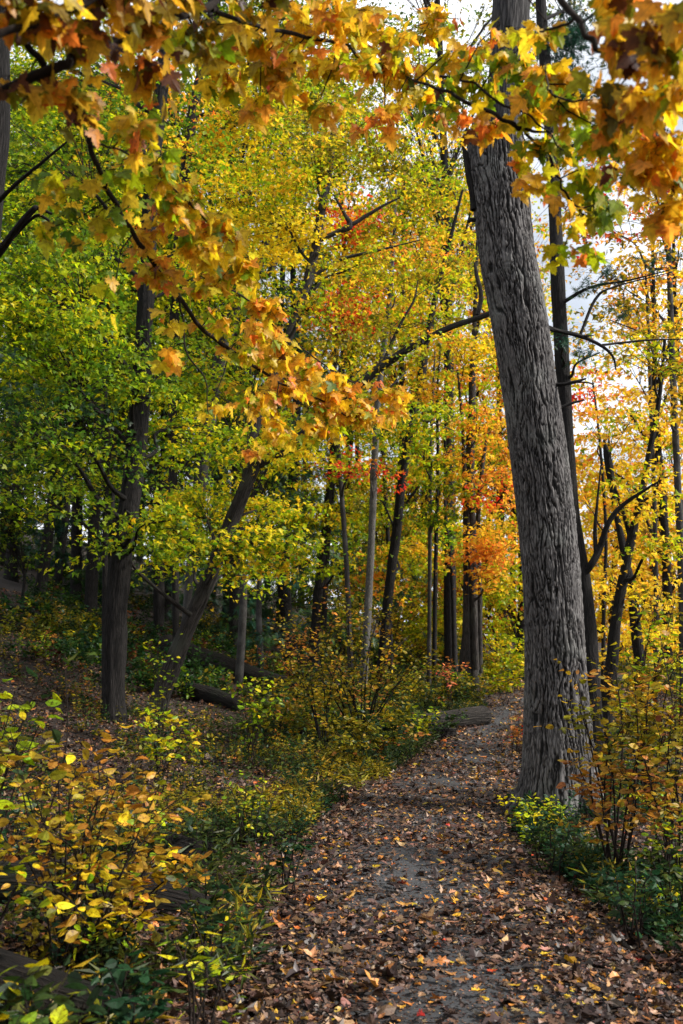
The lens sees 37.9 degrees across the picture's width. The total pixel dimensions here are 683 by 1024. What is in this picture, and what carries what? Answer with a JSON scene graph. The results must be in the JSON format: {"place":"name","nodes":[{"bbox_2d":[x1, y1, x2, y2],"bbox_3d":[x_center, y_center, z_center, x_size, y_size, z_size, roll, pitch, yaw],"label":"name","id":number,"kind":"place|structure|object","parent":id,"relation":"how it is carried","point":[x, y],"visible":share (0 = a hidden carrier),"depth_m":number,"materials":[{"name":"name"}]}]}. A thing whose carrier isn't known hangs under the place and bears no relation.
{"place":"outdoors","nodes":[
{"label":"outdoors","id":0,"kind":"place"},
{"bbox_2d":[0,527,682,1023],"bbox_3d":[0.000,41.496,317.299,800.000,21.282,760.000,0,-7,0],"label":"ground","id":1,"kind":"structure","parent":0,"point":[6,585],"depth_m":15.03,"materials":[{"name":"soil"}]},
{"bbox_2d":[0,616,57,644],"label":"fallen log","id":2,"kind":"object","parent":1,"relation":"on","point":[19,628],"visible":0.16,"depth_m":22.46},
{"bbox_2d":[0,647,103,922],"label":"spicebush","id":3,"kind":"object","parent":1,"relation":"on","point":[27,706],"visible":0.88,"depth_m":4.67,"materials":[{"name":"yellow plant"}]},
{"bbox_2d":[0,0,106,257],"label":"leaning tree","id":4,"kind":"object","parent":1,"relation":"on","point":[25,220],"visible":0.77,"depth_m":7.87,"materials":[{"name":"brown plant"}]},
{"bbox_2d":[0,958,107,1023],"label":"leafy plant","id":5,"kind":"object","parent":1,"relation":"on","point":[56,1009],"visible":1,"depth_m":3.22,"materials":[{"name":"green plant"}]},
{"bbox_2d":[0,380,121,604],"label":"understory tree","id":6,"kind":"object","parent":1,"relation":"on","point":[11,528],"visible":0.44,"depth_m":27.00,"materials":[{"name":"green plant"}]},
{"bbox_2d":[0,948,135,1023],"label":"fallen log","id":7,"kind":"object","parent":1,"relation":"on","point":[9,959],"visible":0.42,"depth_m":4.03,"materials":[{"name":"wood"}]},
{"bbox_2d":[0,230,142,576],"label":"hemlock tree","id":8,"kind":"object","parent":1,"relation":"on","point":[38,534],"visible":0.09,"depth_m":37.96,"materials":[{"name":"green plant"}]},
{"bbox_2d":[0,110,160,583],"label":"hillside tree","id":9,"kind":"object","parent":1,"relation":"on","point":[58,575],"depth_m":36.11,"materials":[{"name":"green plant"}]},
{"bbox_2d":[0,391,178,572],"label":"hemlock tree","id":10,"kind":"object","parent":1,"relation":"on","point":[59,505],"visible":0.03,"depth_m":42.04,"materials":[{"name":"green plant"}]},
{"bbox_2d":[0,271,190,687],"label":"young tree","id":11,"kind":"object","parent":1,"relation":"on","point":[107,429],"visible":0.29,"depth_m":16.35,"materials":[{"name":"green plant"}]},
{"bbox_2d":[0,54,194,597],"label":"hillside tree","id":12,"kind":"object","parent":1,"relation":"on","point":[44,565],"visible":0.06,"depth_m":30.02,"materials":[{"name":"green plant"}]},
{"bbox_2d":[0,62,197,582],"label":"hillside tree","id":13,"kind":"object","parent":1,"relation":"on","point":[8,576],"depth_m":32.90,"materials":[{"name":"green plant"}]},
{"bbox_2d":[6,314,199,585],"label":"hemlock tree","id":14,"kind":"object","parent":1,"relation":"on","point":[84,556],"visible":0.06,"depth_m":40.38,"materials":[{"name":"green plant"}]},
{"bbox_2d":[0,725,211,967],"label":"spicebush","id":15,"kind":"object","parent":1,"relation":"on","point":[34,831],"visible":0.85,"depth_m":4.62,"materials":[{"name":"yellow plant"}]},
{"bbox_2d":[0,811,212,967],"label":"spicebush","id":16,"kind":"object","parent":1,"relation":"on","point":[119,909],"visible":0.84,"depth_m":4.62,"materials":[{"name":"yellow plant"}]},
{"bbox_2d":[0,858,230,916],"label":"fallen log","id":17,"kind":"object","parent":1,"relation":"on","point":[180,897],"visible":0.21,"depth_m":5.66,"materials":[{"name":"wood"}]},
{"bbox_2d":[1,50,239,603],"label":"hillside tree","id":18,"kind":"object","parent":1,"relation":"on","point":[76,549],"visible":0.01,"depth_m":31.96,"materials":[{"name":"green plant"}]},
{"bbox_2d":[89,948,187,1023],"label":"leafy plant","id":19,"kind":"object","parent":1,"relation":"on","point":[120,1010],"visible":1,"depth_m":3.63,"materials":[{"name":"green plant"}]},
{"bbox_2d":[0,554,280,700],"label":"hillside undergrowth","id":20,"kind":"object","parent":1,"relation":"on","point":[143,653],"visible":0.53,"depth_m":23.18,"materials":[{"name":"green plant"}]},
{"bbox_2d":[1,67,282,621],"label":"hillside tree","id":21,"kind":"object","parent":1,"relation":"on","point":[91,590],"visible":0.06,"depth_m":28.80,"materials":[{"name":"green plant"}]},
{"bbox_2d":[0,3,288,723],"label":"maple tree","id":22,"kind":"object","parent":1,"relation":"on","point":[128,493],"visible":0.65,"depth_m":14.54,"materials":[{"name":"green plant"}]},
{"bbox_2d":[0,623,322,865],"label":"bank undergrowth","id":23,"kind":"object","parent":1,"relation":"on","point":[175,825],"visible":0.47,"depth_m":12.26,"materials":[{"name":"green plant"}]},
{"bbox_2d":[139,631,187,744],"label":"sapling","id":24,"kind":"object","parent":1,"relation":"on","point":[169,681],"visible":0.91,"depth_m":13.21,"materials":[{"name":"green plant"}]},
{"bbox_2d":[18,184,314,621],"bbox_3d":[-5.778,-4.221,34.827,11.183,16.384,11.592,0,-7,0],"label":"hemlock tree","id":25,"kind":"object","parent":1,"relation":"on","point":[141,586],"visible":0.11,"depth_m":33.88,"materials":[{"name":"green plant"}]},
{"bbox_2d":[2,64,336,634],"bbox_3d":[-5.367,-5.188,30.983,8.903,18.194,10.130,7,-10,-41],"label":"hillside tree","id":26,"kind":"object","parent":1,"relation":"on","point":[158,607],"visible":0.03,"depth_m":30.02,"materials":[{"name":"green plant"}]},
{"bbox_2d":[134,707,206,772],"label":"sapling","id":27,"kind":"object","parent":1,"relation":"on","point":[164,743],"visible":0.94,"depth_m":11.12,"materials":[{"name":"yellow plant"}]},
{"bbox_2d":[154,831,215,868],"bbox_3d":[-1.102,2.389,6.982,0.479,0.231,0.261,-7,-10,44],"label":"log piece","id":28,"kind":"object","parent":1,"relation":"on","point":[182,841],"visible":0.3,"depth_m":6.88,"materials":[{"name":"wood"}]},
{"bbox_2d":[8,0,362,638],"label":"tall tree","id":29,"kind":"object","parent":1,"relation":"on","point":[232,115],"visible":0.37,"depth_m":21.05,"materials":[{"name":"yellow plant"}]},
{"bbox_2d":[166,865,246,1003],"bbox_3d":[-0.624,1.938,4.505,0.372,0.637,0.356,0,-7,0],"label":"goldenrod","id":30,"kind":"object","parent":1,"relation":"on","point":[220,917],"visible":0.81,"depth_m":4.51,"materials":[{"name":"green plant"}]},
{"bbox_2d":[157,920,260,1023],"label":"leafy plant","id":31,"kind":"object","parent":1,"relation":"on","point":[191,971],"visible":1,"depth_m":3.97,"materials":[{"name":"green plant"}]},
{"bbox_2d":[181,682,244,711],"bbox_3d":[-2.394,3.475,18.728,1.542,0.518,0.336,-6,-9,39],"label":"fallen log","id":32,"kind":"object","parent":1,"relation":"on","point":[207,694],"visible":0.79,"depth_m":18.60,"materials":[{"name":"wood"}]},
{"bbox_2d":[122,58,315,606],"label":"forest tree","id":33,"kind":"object","parent":1,"relation":"on","point":[194,76],"visible":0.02,"depth_m":46.99,"materials":[{"name":"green plant"}]},
{"bbox_2d":[85,287,372,621],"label":"hemlock tree","id":34,"kind":"object","parent":1,"relation":"on","point":[224,599],"visible":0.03,"depth_m":37.59,"materials":[{"name":"green plant"}]},
{"bbox_2d":[94,245,369,683],"bbox_3d":[-2.046,-1.042,22.892,4.733,10.330,6.398,-6,-10,41],"label":"slender tree","id":35,"kind":"object","parent":1,"relation":"on","point":[239,668],"visible":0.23,"depth_m":22.71,"materials":[{"name":"yellow plant"}]},
{"bbox_2d":[0,0,464,464],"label":"red maple tree","id":36,"kind":"object","parent":1,"relation":"on","point":[48,28],"visible":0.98,"depth_m":3.92,"materials":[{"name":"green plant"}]},
{"bbox_2d":[0,681,488,1003],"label":"verge weeds","id":37,"kind":"object","parent":1,"relation":"on","point":[302,812],"visible":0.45,"depth_m":8.90,"materials":[{"name":"green plant"}]},
{"bbox_2d":[217,769,281,847],"bbox_3d":[-0.719,2.371,7.876,0.411,0.639,0.716,-5,-9,35],"label":"goldenrod","id":38,"kind":"object","parent":1,"relation":"on","point":[253,801],"visible":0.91,"depth_m":7.83,"materials":[{"name":"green plant"}]},
{"bbox_2d":[111,0,390,650],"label":"forest tree","id":39,"kind":"object","parent":1,"relation":"on","point":[233,604],"visible":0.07,"depth_m":31.12,"materials":[{"name":"yellow plant"}]},
{"bbox_2d":[221,671,285,768],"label":"sapling","id":40,"kind":"object","parent":1,"relation":"on","point":[254,712],"visible":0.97,"depth_m":12.21,"materials":[{"name":"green plant"}]},
{"bbox_2d":[94,48,413,663],"bbox_3d":[-2.085,-3.568,23.142,7.248,15.164,6.523,-6,-10,41],"label":"old tree","id":41,"kind":"object","parent":1,"relation":"on","point":[274,261],"visible":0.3,"depth_m":23.23,"materials":[{"name":"yellow plant"}]},
{"bbox_2d":[155,634,370,710],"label":"fallen tree trunk","id":42,"kind":"object","parent":1,"relation":"on","point":[249,669],"visible":0.22,"depth_m":23.21,"materials":[{"name":"wood"}]},
{"bbox_2d":[179,343,349,667],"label":"slender tree","id":43,"kind":"object","parent":1,"relation":"on","point":[259,614],"visible":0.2,"depth_m":25.82,"materials":[{"name":"yellow plant"}]},
{"bbox_2d":[34,95,495,717],"bbox_3d":[-0.923,-2.072,17.659,7.618,11.817,6.631,0,-7,0],"label":"maple tree","id":44,"kind":"object","parent":1,"relation":"on","point":[228,535],"visible":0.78,"depth_m":17.84,"materials":[{"name":"yellow plant"}]},
{"bbox_2d":[252,806,316,900],"bbox_3d":[-0.352,2.229,6.434,0.345,0.610,0.441,-3,-8,25],"label":"goldenrod","id":45,"kind":"object","parent":1,"relation":"on","point":[288,860],"visible":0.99,"depth_m":6.38,"materials":[{"name":"green plant"}]},
{"bbox_2d":[179,11,421,630],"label":"forest tree","id":46,"kind":"object","parent":1,"relation":"on","point":[359,346],"visible":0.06,"depth_m":40.93,"materials":[{"name":"yellow plant"}]},
{"bbox_2d":[164,189,460,669],"bbox_3d":[-1.698,-2.656,31.938,9.491,15.756,11.885,-4,-9,31],"label":"hemlock tree","id":47,"kind":"object","parent":1,"relation":"on","point":[286,603],"visible":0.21,"depth_m":30.84,"materials":[{"name":"green plant"}]},
{"bbox_2d":[268,582,361,681],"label":"sapling","id":48,"kind":"object","parent":1,"relation":"on","point":[305,631],"visible":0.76,"depth_m":21.80,"materials":[{"name":"yellow plant"}]},
{"bbox_2d":[279,648,355,744],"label":"sapling","id":49,"kind":"object","parent":1,"relation":"on","point":[295,678],"visible":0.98,"depth_m":13.69,"materials":[{"name":"yellow plant"}]},
{"bbox_2d":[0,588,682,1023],"bbox_3d":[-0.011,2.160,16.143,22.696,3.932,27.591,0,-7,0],"label":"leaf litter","id":50,"kind":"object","parent":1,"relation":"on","point":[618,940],"visible":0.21,"depth_m":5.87,"materials":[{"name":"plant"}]},
{"bbox_2d":[0,549,682,747],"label":"slope undergrowth","id":51,"kind":"object","parent":1,"relation":"on","point":[290,704],"visible":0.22,"depth_m":21.77,"materials":[{"name":"green plant"}]},
{"bbox_2d":[0,208,682,643],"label":"distant woods","id":52,"kind":"object","parent":1,"relation":"on","point":[598,612],"visible":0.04,"depth_m":68.00,"materials":[{"name":"yellow plant"}]},
{"bbox_2d":[4,727,682,1023],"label":"verge grass","id":53,"kind":"structure","parent":1,"relation":"on","point":[238,900],"depth_m":6.25,"materials":[{"name":"green plant"}]},
{"bbox_2d":[270,496,417,664],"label":"understory tree","id":54,"kind":"object","parent":1,"relation":"on","point":[342,616],"visible":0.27,"depth_m":33.32,"materials":[{"name":"green plant"}]},
{"bbox_2d":[260,186,428,677],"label":"twin trunk tree","id":55,"kind":"object","parent":1,"relation":"on","point":[320,576],"visible":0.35,"depth_m":26.42,"materials":[{"name":"yellow plant"}]},
{"bbox_2d":[7,656,682,1023],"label":"fallen twigs","id":56,"kind":"object","parent":1,"relation":"on","point":[350,883],"visible":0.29,"depth_m":6.61,"materials":[{"name":"wood"}]},
{"bbox_2d":[263,595,439,734],"bbox_3d":[0.160,2.325,14.590,2.622,2.205,1.779,0,-7,0],"label":"shrub","id":57,"kind":"object","parent":1,"relation":"on","point":[376,684],"visible":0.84,"depth_m":14.64,"materials":[{"name":"yellow plant"}]},
{"bbox_2d":[282,271,421,688],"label":"slender tree","id":58,"kind":"object","parent":1,"relation":"on","point":[340,468],"visible":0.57,"depth_m":23.00,"materials":[{"name":"yellow plant"}]},
{"bbox_2d":[250,77,460,637],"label":"forest tree","id":59,"kind":"object","parent":1,"relation":"on","point":[351,442],"visible":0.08,"depth_m":44.20,"materials":[{"name":"yellow plant"}]},
{"bbox_2d":[293,481,443,666],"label":"understory tree","id":60,"kind":"object","parent":1,"relation":"on","point":[417,646],"visible":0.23,"depth_m":36.02,"materials":[{"name":"yellow plant"}]},
{"bbox_2d":[320,692,430,764],"bbox_3d":[0.379,2.732,12.286,1.359,0.969,0.867,4,-8,-27],"label":"bramble","id":61,"kind":"object","parent":1,"relation":"on","point":[349,746],"visible":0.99,"depth_m":12.25,"materials":[{"name":"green plant"}]},
{"bbox_2d":[340,570,419,689],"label":"sapling","id":62,"kind":"object","parent":1,"relation":"on","point":[392,630],"visible":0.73,"depth_m":23.74,"materials":[{"name":"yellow plant"}]},
{"bbox_2d":[335,394,427,675],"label":"slender tree","id":63,"kind":"object","parent":1,"relation":"on","point":[384,457],"visible":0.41,"depth_m":27.17,"materials":[{"name":"yellow plant"}]},
{"bbox_2d":[285,89,494,697],"bbox_3d":[0.933,-2.245,20.751,4.171,13.052,3.834,4,-9,-31],"label":"birch tree","id":64,"kind":"object","parent":1,"relation":"on","point":[375,437],"visible":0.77,"depth_m":21.14,"materials":[{"name":"yellow plant"}]},
{"bbox_2d":[352,501,461,661],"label":"understory tree","id":65,"kind":"object","parent":1,"relation":"on","point":[405,581],"visible":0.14,"depth_m":39.58,"materials":[{"name":"yellow plant"}]},
{"bbox_2d":[308,144,508,658],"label":"forest tree","id":66,"kind":"object","parent":1,"relation":"on","point":[410,492],"visible":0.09,"depth_m":40.57,"materials":[{"name":"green plant"}]},
{"bbox_2d":[382,724,456,737],"bbox_3d":[1.249,3.513,15.931,1.344,0.283,0.226,4,-9,-31],"label":"fallen log","id":67,"kind":"object","parent":1,"relation":"on","point":[452,732],"visible":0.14,"depth_m":16.06,"materials":[{"name":"wood"}]},
{"bbox_2d":[332,148,508,624],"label":"forest tree","id":68,"kind":"object","parent":1,"relation":"on","point":[406,370],"visible":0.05,"depth_m":46.13,"materials":[{"name":"yellow plant"}]},
{"bbox_2d":[382,663,491,709],"bbox_3d":[1.871,3.642,20.553,3.058,1.050,1.220,4,-8,-29],"label":"bramble","id":69,"kind":"object","parent":1,"relation":"on","point":[444,690],"visible":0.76,"depth_m":20.49,"materials":[{"name":"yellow plant"}]},
{"bbox_2d":[395,352,479,688],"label":"slender tree","id":70,"kind":"object","parent":1,"relation":"on","point":[432,520],"visible":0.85,"depth_m":23.95,"materials":[{"name":"yellow plant"}]},
{"bbox_2d":[407,706,468,739],"bbox_3d":[1.577,3.393,15.812,1.165,0.580,0.593,3,-8,-21],"label":"leafy plant","id":71,"kind":"object","parent":1,"relation":"on","point":[446,718],"visible":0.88,"depth_m":15.85,"materials":[{"name":"green plant"}]},
{"bbox_2d":[334,133,543,689],"bbox_3d":[2.592,-2.725,27.161,6.283,15.442,5.483,0,-7,0],"label":"slanting tree","id":72,"kind":"object","parent":1,"relation":"on","point":[397,547],"visible":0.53,"depth_m":26.68,"materials":[{"name":"yellow plant"}]},
{"bbox_2d":[391,418,495,675],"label":"slender tree","id":73,"kind":"object","parent":1,"relation":"on","point":[448,540],"visible":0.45,"depth_m":25.83,"materials":[{"name":"yellow plant"}]},
{"bbox_2d":[396,706,491,728],"bbox_3d":[1.780,3.616,17.385,2.145,0.380,0.364,6,-10,-40],"label":"fallen log","id":74,"kind":"object","parent":1,"relation":"on","point":[479,715],"visible":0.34,"depth_m":17.63,"materials":[{"name":"wood"}]},
{"bbox_2d":[394,350,496,687],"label":"slender tree","id":75,"kind":"object","parent":1,"relation":"on","point":[438,395],"visible":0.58,"depth_m":24.35,"materials":[{"name":"yellow plant"}]},
{"bbox_2d":[370,507,524,670],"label":"understory tree","id":76,"kind":"object","parent":1,"relation":"on","point":[512,595],"visible":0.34,"depth_m":33.44,"materials":[{"name":"yellow plant"}]},
{"bbox_2d":[379,501,517,652],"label":"understory tree","id":77,"kind":"object","parent":1,"relation":"on","point":[460,515],"visible":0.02,"depth_m":43.57,"materials":[{"name":"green plant"}]},
{"bbox_2d":[430,655,470,710],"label":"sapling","id":78,"kind":"object","parent":1,"relation":"on","point":[449,679],"visible":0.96,"depth_m":18.73,"materials":[{"name":"orange plant"}]},
{"bbox_2d":[306,0,596,676],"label":"forest tree","id":79,"kind":"object","parent":1,"relation":"on","point":[447,585],"visible":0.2,"depth_m":31.54,"materials":[{"name":"yellow plant"}]},
{"bbox_2d":[390,240,577,697],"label":"clustered tree","id":80,"kind":"object","parent":1,"relation":"on","point":[474,555],"visible":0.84,"depth_m":23.13,"materials":[{"name":"orange plant"}]},
{"bbox_2d":[407,162,575,651],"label":"forest tree","id":81,"kind":"object","parent":1,"relation":"on","point":[496,402],"visible":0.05,"depth_m":50.01,"materials":[{"name":"yellow plant"}]},
{"bbox_2d":[481,627,524,705],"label":"sapling","id":82,"kind":"object","parent":1,"relation":"on","point":[498,666],"visible":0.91,"depth_m":21.65,"materials":[{"name":"yellow plant"}]},
{"bbox_2d":[398,190,624,649],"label":"forest tree","id":83,"kind":"object","parent":1,"relation":"on","point":[493,392],"visible":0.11,"depth_m":42.30,"materials":[{"name":"yellow plant"}]},
{"bbox_2d":[502,715,522,751],"bbox_3d":[2.492,3.197,14.148,0.420,0.618,0.463,3,-8,-21],"label":"bramble","id":84,"kind":"object","parent":1,"relation":"on","point":[515,732],"visible":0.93,"depth_m":14.17,"materials":[{"name":"orange plant"}]},
{"bbox_2d":[435,209,624,656],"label":"forest tree","id":85,"kind":"object","parent":1,"relation":"on","point":[520,618],"visible":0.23,"depth_m":38.08,"materials":[{"name":"yellow plant"}]},
{"bbox_2d":[385,0,682,274],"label":"sugar maple tree","id":86,"kind":"object","parent":1,"relation":"on","point":[650,50],"visible":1,"depth_m":3.40,"materials":[{"name":"yellow plant"}]},
{"bbox_2d":[522,816,585,879],"bbox_3d":[1.498,2.436,7.048,0.390,0.495,0.507,0,-7,0],"label":"leafy plant","id":87,"kind":"object","parent":1,"relation":"on","point":[554,853],"visible":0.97,"depth_m":7.12,"materials":[{"name":"green plant"}]},
{"bbox_2d":[462,0,682,823],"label":"oak tree","id":88,"kind":"object","parent":1,"relation":"on","point":[522,328],"visible":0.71,"depth_m":9.94,"materials":[{"name":"grey plant"}]},
{"bbox_2d":[480,0,682,758],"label":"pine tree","id":89,"kind":"object","parent":1,"relation":"on","point":[572,42],"visible":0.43,"depth_m":13.21,"materials":[{"name":"plant"}]},
{"bbox_2d":[497,714,682,960],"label":"shade weeds","id":90,"kind":"object","parent":1,"relation":"on","point":[666,914],"visible":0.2,"depth_m":7.37,"materials":[{"name":"green plant"}]},
{"bbox_2d":[534,656,680,874],"bbox_3d":[2.059,1.904,7.355,1.100,1.660,0.926,2,-8,-16],"label":"viburnum","id":91,"kind":"object","parent":1,"relation":"on","point":[605,802],"visible":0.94,"depth_m":7.34,"materials":[{"name":"orange plant"}]},
{"bbox_2d":[533,117,682,725],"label":"grey tree","id":92,"kind":"object","parent":1,"relation":"on","point":[674,393],"visible":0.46,"depth_m":16.06,"materials":[{"name":"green plant"}]},
{"bbox_2d":[570,365,647,695],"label":"slender tree","id":93,"kind":"object","parent":1,"relation":"on","point":[579,441],"visible":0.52,"depth_m":19.85,"materials":[{"name":"yellow plant"}]},
{"bbox_2d":[573,395,678,656],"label":"forest tree","id":94,"kind":"object","parent":1,"relation":"on","point":[590,552],"visible":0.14,"depth_m":39.84,"materials":[{"name":"yellow plant"}]},
{"bbox_2d":[570,316,682,745],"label":"crooked tree","id":95,"kind":"object","parent":1,"relation":"on","point":[636,516],"visible":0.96,"depth_m":13.76,"materials":[{"name":"yellow plant"}]},
{"bbox_2d":[571,238,682,669],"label":"forest tree","id":96,"kind":"object","parent":1,"relation":"on","point":[667,571],"visible":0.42,"depth_m":34.58,"materials":[{"name":"yellow plant"}]},
{"bbox_2d":[571,261,682,721],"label":"slender tree","id":97,"kind":"object","parent":1,"relation":"on","point":[673,646],"visible":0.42,"depth_m":17.72,"materials":[{"name":"yellow plant"}]},
{"bbox_2d":[597,856,665,947],"bbox_3d":[1.651,2.235,5.606,0.581,0.526,0.343,7,-10,-42],"label":"leafy plant","id":98,"kind":"object","parent":1,"relation":"on","point":[617,898],"visible":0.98,"depth_m":5.62,"materials":[{"name":"green plant"}]},
{"bbox_2d":[582,167,682,611],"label":"forest tree","id":99,"kind":"object","parent":1,"relation":"on","point":[675,264],"visible":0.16,"depth_m":43.43,"materials":[{"name":"yellow plant"}]},
{"bbox_2d":[586,581,682,809],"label":"viburnum","id":100,"kind":"object","parent":1,"relation":"on","point":[647,672],"visible":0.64,"depth_m":10.35,"materials":[{"name":"yellow plant"}]},
{"bbox_2d":[590,440,682,745],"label":"crooked tree","id":101,"kind":"object","parent":1,"relation":"on","point":[637,637],"visible":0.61,"depth_m":14.78,"materials":[{"name":"yellow plant"}]},
{"bbox_2d":[594,630,682,873],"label":"viburnum","id":102,"kind":"object","parent":1,"relation":"on","point":[670,785],"visible":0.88,"depth_m":7.10,"materials":[{"name":"yellow plant"}]},
{"bbox_2d":[633,813,682,925],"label":"leafy plant","id":103,"kind":"object","parent":1,"relation":"on","point":[675,866],"visible":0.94,"depth_m":6.07,"materials":[{"name":"green plant"}]},
{"bbox_2d":[0,0,682,641],"label":"sky","id":104,"kind":"structure","parent":0,"point":[576,303],"materials":[{"name":"white"}]},
{"bbox_2d":[265,680,680,1023],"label":"path","id":105,"kind":"structure","parent":0,"point":[472,996],"depth_m":6.24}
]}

